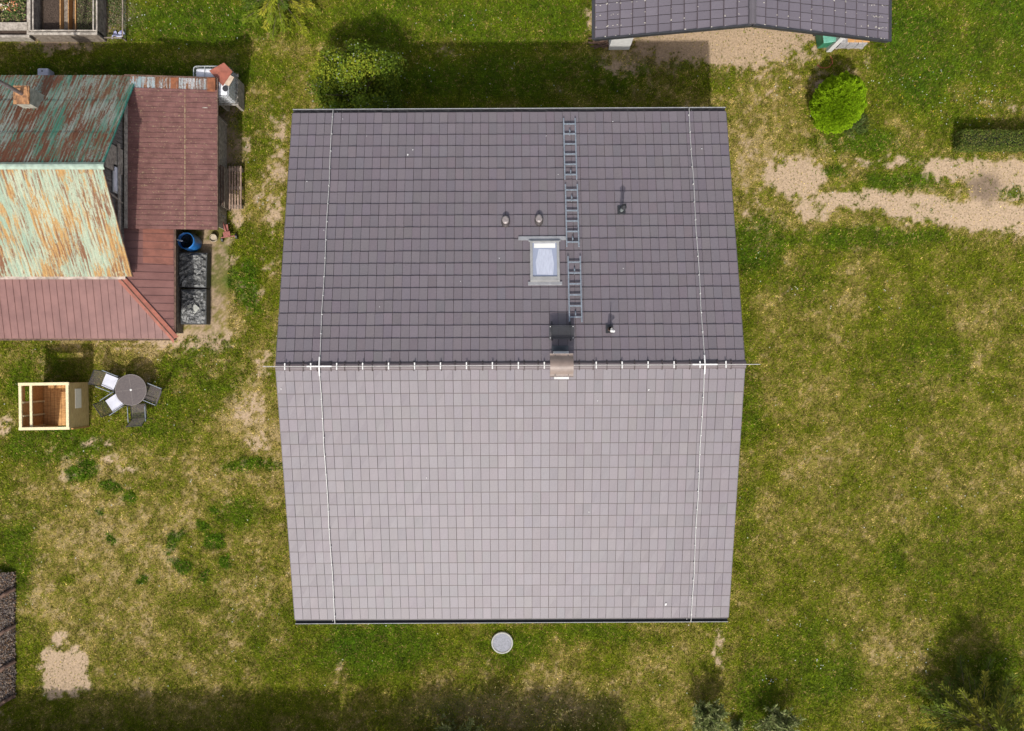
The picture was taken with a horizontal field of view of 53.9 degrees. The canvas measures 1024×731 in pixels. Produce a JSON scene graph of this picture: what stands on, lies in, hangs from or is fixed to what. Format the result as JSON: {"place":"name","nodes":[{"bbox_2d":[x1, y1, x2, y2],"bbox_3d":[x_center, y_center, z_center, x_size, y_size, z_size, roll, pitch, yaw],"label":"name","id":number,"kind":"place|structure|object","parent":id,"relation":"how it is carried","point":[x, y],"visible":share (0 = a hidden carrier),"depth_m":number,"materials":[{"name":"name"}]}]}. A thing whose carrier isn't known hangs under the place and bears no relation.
{"place":"outdoors","nodes":[
{"label":"outdoors","id":0,"kind":"place"},
{"bbox_2d":[0,0,1023,730],"bbox_3d":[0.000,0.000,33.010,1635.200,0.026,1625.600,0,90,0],"label":"ground","id":1,"kind":"structure","parent":0,"point":[74,664],"depth_m":33.01,"materials":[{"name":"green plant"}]},
{"bbox_2d":[0,571,16,706],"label":"woodpile","id":2,"kind":"object","parent":1,"relation":"on","point":[8,631],"visible":1,"depth_m":32.78,"materials":[{"name":"wood"}]},
{"bbox_2d":[0,0,34,40],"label":"raised bed","id":3,"kind":"object","parent":1,"relation":"on","point":[14,20],"visible":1,"depth_m":32.60,"materials":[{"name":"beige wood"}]},
{"bbox_2d":[38,68,53,74],"bbox_3d":[-15.148,-9.361,32.748,0.370,0.503,0.490,0,90,0],"label":"water box","id":4,"kind":"object","parent":1,"relation":"on","point":[44,71],"visible":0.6,"depth_m":32.50,"materials":[{"name":"grey plastic"}]},
{"bbox_2d":[18,382,89,429],"bbox_3d":[-14.610,1.278,32.204,1.590,1.592,1.495,-1,90,0],"label":"playhouse","id":5,"kind":"object","parent":1,"relation":"on","point":[50,405],"visible":1,"depth_m":32.41,"materials":[{"name":"brown wood"}]},
{"bbox_2d":[29,0,106,41],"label":"cold frame","id":6,"kind":"object","parent":1,"relation":"on","point":[90,20],"visible":1,"depth_m":32.72,"materials":[{"name":"white wood"}]},
{"bbox_2d":[88,369,122,392],"bbox_3d":[-13.072,0.492,32.520,0.712,0.962,0.588,22,90,0],"label":"garden chair","id":7,"kind":"object","parent":1,"relation":"on","point":[98,375],"visible":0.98,"depth_m":32.34,"materials":[{"name":"grey metal"}]},
{"bbox_2d":[101,373,118,389],"bbox_3d":[-12.983,0.528,32.517,0.420,0.062,0.420,22,90,0],"label":"seat cushion","id":8,"kind":"object","parent":7,"relation":"on","point":[109,381],"visible":1,"depth_m":32.49,"materials":[{"name":"white fabric"}]},
{"bbox_2d":[93,391,127,416],"bbox_3d":[-12.912,1.248,32.520,0.712,0.962,0.588,-34,90,0],"label":"garden chair","id":9,"kind":"object","parent":1,"relation":"on","point":[100,404],"visible":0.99,"depth_m":32.34,"materials":[{"name":"grey metal"}]},
{"bbox_2d":[106,394,123,410],"bbox_3d":[-12.832,1.194,32.517,0.420,0.062,0.420,-34,90,0],"label":"seat cushion","id":10,"kind":"object","parent":9,"relation":"on","point":[114,403],"visible":1,"depth_m":32.49,"materials":[{"name":"white fabric"}]},
{"bbox_2d":[0,74,227,342],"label":"barn","id":11,"kind":"structure","parent":1,"relation":"on","point":[109,186],"depth_m":30.60,"materials":[{"name":"red metal"}]},
{"bbox_2d":[113,164,117,193],"bbox_3d":[-11.761,-5.535,29.980,0.037,0.560,0.830,0,90,0],"label":"window","id":12,"kind":"structure","parent":11,"relation":"in","point":[115,173],"depth_m":29.82,"materials":[{"name":"glass"}]},
{"bbox_2d":[104,0,126,40],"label":"wire pen","id":13,"kind":"object","parent":1,"relation":"on","point":[122,12],"visible":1,"depth_m":32.91,"materials":[{"name":"grey metal"}]},
{"bbox_2d":[111,30,124,38],"bbox_3d":[-12.882,-10.827,32.935,0.470,0.090,0.284,0,90,0],"label":"plastic bag","id":14,"kind":"object","parent":1,"relation":"on","point":[119,34],"visible":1,"depth_m":32.91,"materials":[{"name":"white plastic"}]},
{"bbox_2d":[115,374,146,405],"bbox_3d":[-12.214,0.780,32.626,1.010,0.752,1.010,-8,90,0],"label":"garden table","id":15,"kind":"object","parent":1,"relation":"on","point":[130,389],"visible":0.98,"depth_m":32.27,"materials":[{"name":"grey"}]},
{"bbox_2d":[126,403,151,426],"bbox_3d":[-12.062,1.589,32.520,0.588,0.962,0.712,-4,90,0],"label":"garden chair","id":16,"kind":"object","parent":1,"relation":"on","point":[137,414],"visible":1,"depth_m":32.55,"materials":[{"name":"grey metal"}]},
{"bbox_2d":[143,382,163,405],"bbox_3d":[-11.561,0.929,32.520,0.712,0.962,0.588,22,90,0],"label":"garden chair","id":17,"kind":"object","parent":1,"relation":"on","point":[155,393],"visible":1,"depth_m":32.56,"materials":[{"name":"grey metal"}]},
{"bbox_2d":[177,232,201,251],"bbox_3d":[-10.412,-3.981,32.496,0.583,1.007,0.568,-35,90,0],"label":"rain barrel","id":18,"kind":"object","parent":1,"relation":"on","point":[187,241],"visible":0.97,"depth_m":32.36,"materials":[{"name":"blue plastic"}]},
{"bbox_2d":[178,252,210,288],"bbox_3d":[-10.334,-3.089,32.725,0.924,0.551,1.131,1,90,0],"label":"storage crate","id":19,"kind":"object","parent":1,"relation":"on","point":[194,270],"visible":1,"depth_m":32.54,"materials":[{"name":"black plastic"}]},
{"bbox_2d":[181,289,209,324],"bbox_3d":[-10.300,-1.903,32.726,0.827,0.548,1.131,0,90,0],"label":"storage crate","id":20,"kind":"object","parent":1,"relation":"on","point":[200,298],"visible":1,"depth_m":32.54,"materials":[{"name":"black plastic"}]},
{"bbox_2d":[187,303,198,314],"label":"stone slab","id":21,"kind":"structure","parent":20,"relation":"on","point":[195,307],"depth_m":32.49,"materials":[{"name":"white stone"}]},
{"bbox_2d":[209,234,217,241],"bbox_3d":[-9.744,-4.162,32.905,0.260,0.190,0.260,0,90,0],"label":"pail","id":22,"kind":"object","parent":1,"relation":"on","point":[213,237],"visible":1,"depth_m":32.88,"materials":[{"name":"beige plastic"}]},
{"bbox_2d":[193,66,243,110],"bbox_3d":[-9.280,-8.783,32.019,1.120,1.963,1.015,0,90,0],"label":"water tank","id":23,"kind":"object","parent":1,"relation":"on","point":[232,94],"visible":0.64,"depth_m":31.60,"materials":[{"name":"plastic"}]},
{"bbox_2d":[209,63,231,85],"bbox_3d":[-8.912,-9.005,30.980,0.521,0.070,0.611,-41,90,0],"label":"sheet metal offcut","id":24,"kind":"object","parent":23,"relation":"on","point":[222,72],"visible":1,"depth_m":30.97,"materials":[{"name":"red metal"}]},
{"bbox_2d":[225,75,233,85],"bbox_3d":[-8.744,-8.796,31.019,0.240,0.030,0.320,30,90,0],"label":"board scrap","id":25,"kind":"object","parent":23,"relation":"on","point":[229,80],"visible":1,"depth_m":31.00,"materials":[{"name":"beige wood"}]},
{"bbox_2d":[219,165,230,210],"bbox_3d":[-9.274,-5.729,32.535,0.124,0.929,1.342,0,90,0],"label":"plank stack","id":26,"kind":"object","parent":1,"relation":"on","point":[223,187],"visible":0.97,"depth_m":32.26,"materials":[{"name":"wood"}]},
{"bbox_2d":[221,214,237,241],"bbox_3d":[-9.298,-4.507,32.663,0.520,0.671,0.870,-10,90,0],"label":"tricycle","id":27,"kind":"object","parent":1,"relation":"on","point":[226,233],"visible":0.84,"depth_m":32.70,"materials":[{"name":"red paint"}]},
{"bbox_2d":[229,166,243,209],"bbox_3d":[-8.980,-5.769,32.833,0.423,0.334,1.407,0,90,0],"label":"slatted pallet","id":28,"kind":"object","parent":1,"relation":"on","point":[235,187],"visible":1,"depth_m":32.67,"materials":[{"name":"brown wood"}]},
{"bbox_2d":[239,0,321,39],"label":"juniper","id":29,"kind":"object","parent":1,"relation":"on","point":[270,7],"visible":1,"depth_m":32.46,"materials":[{"name":"green plant"}]},
{"bbox_2d":[310,46,354,96],"bbox_3d":[-5.594,-9.313,31.860,1.304,2.287,1.453,36,90,0],"label":"yellow bush","id":30,"kind":"object","parent":1,"relation":"on","point":[318,63],"visible":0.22,"depth_m":31.24,"materials":[{"name":"green plant"}]},
{"bbox_2d":[305,38,407,108],"bbox_3d":[-4.731,-8.823,31.558,3.261,2.963,3.008,-31,90,0],"label":"flowering bush","id":31,"kind":"object","parent":1,"relation":"on","point":[374,69],"visible":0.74,"depth_m":30.95,"materials":[{"name":"green plant"}]},
{"bbox_2d":[434,713,483,730],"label":"silver shrub","id":32,"kind":"object","parent":1,"relation":"on","point":[450,728],"visible":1,"depth_m":32.24,"materials":[{"name":"green plant"}]},
{"bbox_2d":[491,631,512,653],"bbox_3d":[-0.321,9.067,32.953,0.710,0.135,0.710,0,90,0],"label":"well cover","id":33,"kind":"object","parent":1,"relation":"on","point":[501,642],"visible":1,"depth_m":32.91,"materials":[{"name":"concrete"}]},
{"bbox_2d":[263,107,759,623],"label":"house","id":34,"kind":"structure","parent":1,"relation":"on","point":[509,365],"depth_m":27.63,"materials":[{"name":"grey tile"}]},
{"bbox_2d":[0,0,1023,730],"bbox_3d":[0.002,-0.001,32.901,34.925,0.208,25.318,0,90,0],"label":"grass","id":35,"kind":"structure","parent":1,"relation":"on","point":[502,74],"depth_m":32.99,"materials":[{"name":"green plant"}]},
{"bbox_2d":[2,0,1021,730],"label":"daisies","id":36,"kind":"object","parent":1,"relation":"on","point":[758,252],"visible":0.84,"depth_m":32.93,"materials":[{"name":"white plant"}]},
{"bbox_2d":[448,676,620,730],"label":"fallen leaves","id":37,"kind":"object","parent":1,"relation":"on","point":[544,706],"visible":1,"depth_m":32.94,"materials":[{"name":"brown plant"}]},
{"bbox_2d":[588,37,608,48],"bbox_3d":[2.847,-10.565,32.900,0.737,0.168,0.430,-12,90,0],"label":"log pile","id":38,"kind":"object","parent":1,"relation":"on","point":[604,45],"visible":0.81,"depth_m":32.88,"materials":[{"name":"brown wood"}]},
{"bbox_2d":[692,698,731,730],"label":"silver shrub","id":39,"kind":"object","parent":1,"relation":"on","point":[710,718],"visible":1,"depth_m":31.98,"materials":[{"name":"green plant"}]},
{"bbox_2d":[730,718,745,730],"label":"shrub","id":40,"kind":"object","parent":1,"relation":"on","point":[734,726],"visible":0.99,"depth_m":32.73,"materials":[{"name":"green plant"}]},
{"bbox_2d":[592,0,891,51],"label":"garage","id":41,"kind":"structure","parent":1,"relation":"on","point":[619,24],"depth_m":29.84,"materials":[{"name":"tile"}]},
{"bbox_2d":[752,704,807,730],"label":"silver shrub","id":42,"kind":"object","parent":1,"relation":"on","point":[774,722],"visible":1,"depth_m":32.14,"materials":[{"name":"green plant"}]},
{"bbox_2d":[813,35,835,48],"bbox_3d":[10.163,-10.640,32.499,0.600,0.998,0.710,-8,90,0],"label":"wheelie bin","id":43,"kind":"object","parent":1,"relation":"on","point":[824,41],"visible":0.37,"depth_m":32.30,"materials":[{"name":"green plastic"}]},
{"bbox_2d":[809,70,867,133],"bbox_3d":[10.401,-8.372,32.072,1.759,1.866,1.979,0,90,0],"label":"lime globe bush","id":44,"kind":"object","parent":1,"relation":"on","point":[852,92],"visible":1,"depth_m":31.56,"materials":[{"name":"green plant"}]},
{"bbox_2d":[835,38,869,48],"bbox_3d":[11.032,-10.598,32.695,0.950,0.610,0.484,0,90,0],"label":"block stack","id":45,"kind":"object","parent":1,"relation":"on","point":[845,43],"visible":0.47,"depth_m":32.50,"materials":[{"name":"grey concrete"}]},
{"bbox_2d":[844,113,874,136],"bbox_3d":[11.169,-7.854,32.606,1.027,0.823,0.945,-37,90,0],"label":"shrub","id":46,"kind":"object","parent":1,"relation":"on","point":[862,126],"visible":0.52,"depth_m":32.54,"materials":[{"name":"green plant"}]},
{"bbox_2d":[916,654,1023,730],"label":"spruce","id":47,"kind":"object","parent":1,"relation":"on","point":[994,711],"visible":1,"depth_m":31.68,"materials":[{"name":"green plant"}]},
{"bbox_2d":[951,128,1023,153],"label":"boxwood hedge","id":48,"kind":"object","parent":1,"relation":"on","point":[983,141],"visible":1,"depth_m":32.32,"materials":[{"name":"green plant"}]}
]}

